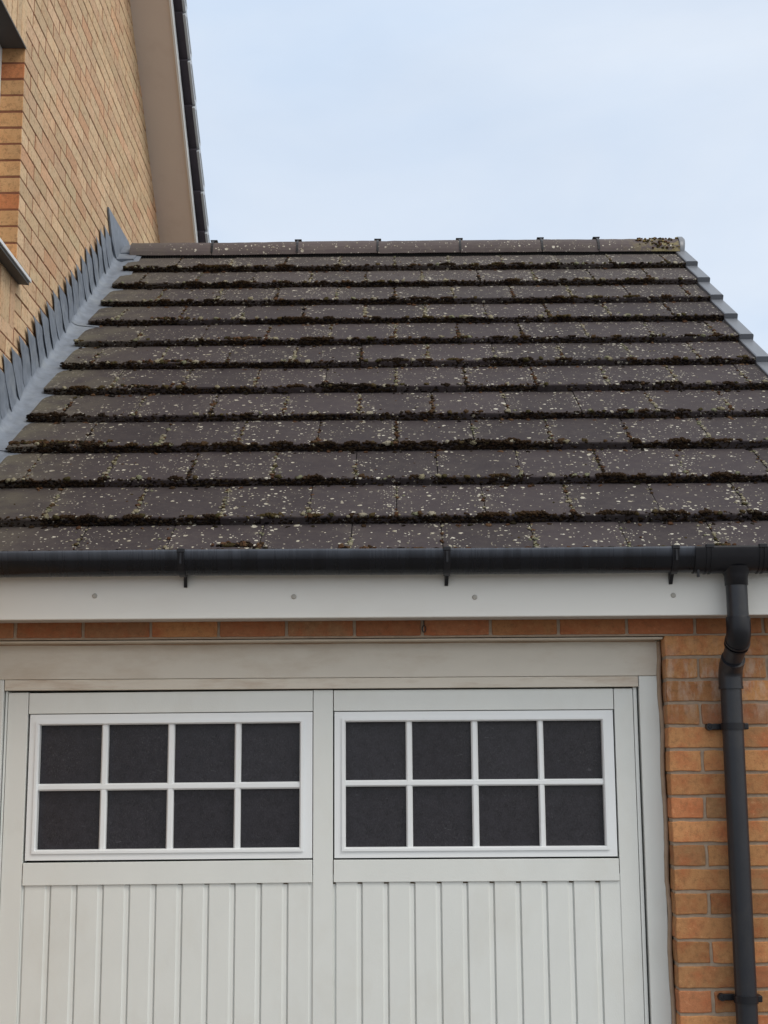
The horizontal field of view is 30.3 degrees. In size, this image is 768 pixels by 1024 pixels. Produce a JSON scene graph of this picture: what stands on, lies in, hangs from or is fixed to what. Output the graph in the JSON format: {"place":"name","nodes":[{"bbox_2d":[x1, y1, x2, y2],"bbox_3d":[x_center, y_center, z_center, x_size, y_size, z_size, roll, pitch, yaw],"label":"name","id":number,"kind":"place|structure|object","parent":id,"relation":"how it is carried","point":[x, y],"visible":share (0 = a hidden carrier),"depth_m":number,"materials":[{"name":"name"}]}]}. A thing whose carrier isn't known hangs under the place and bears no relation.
{"place":"outdoors","nodes":[
{"label":"outdoors","id":0,"kind":"place"},
{"bbox_2d":[0,0,209,373],"bbox_3d":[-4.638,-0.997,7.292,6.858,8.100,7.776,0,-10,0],"label":"house","id":1,"kind":"structure","parent":0,"point":[98,111],"depth_m":7.30,"materials":[{"name":"brick"}]},
{"bbox_2d":[0,45,31,284],"bbox_3d":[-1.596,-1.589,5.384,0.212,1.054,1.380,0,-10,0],"label":"window","id":2,"kind":"structure","parent":1,"relation":"in","point":[13,267],"depth_m":5.78,"materials":[{"name":"white plastic"}]},
{"bbox_2d":[187,0,767,353],"label":"sky","id":3,"kind":"structure","parent":0,"point":[319,120],"materials":[{"name":"blue"}]},
{"label":"ground","id":4,"kind":"structure","parent":0,"visible":0},
{"bbox_2d":[0,207,767,1023],"bbox_3d":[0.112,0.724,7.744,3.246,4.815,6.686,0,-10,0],"label":"garage","id":5,"kind":"structure","parent":4,"relation":"on","point":[300,771],"depth_m":4.71,"materials":[{"name":"grey tile"}]},
{"bbox_2d":[0,687,648,1023],"bbox_3d":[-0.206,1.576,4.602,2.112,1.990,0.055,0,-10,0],"label":"garage door","id":6,"kind":"structure","parent":5,"relation":"in","point":[322,939],"depth_m":4.66,"materials":[{"name":"white paint"}]},
{"bbox_2d":[0,237,767,550],"bbox_3d":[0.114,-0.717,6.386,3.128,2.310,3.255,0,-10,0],"label":"moss","id":7,"kind":"object","parent":5,"relation":"on","point":[506,444],"visible":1,"depth_m":6.01,"materials":[{"name":"green plant"}]}
]}

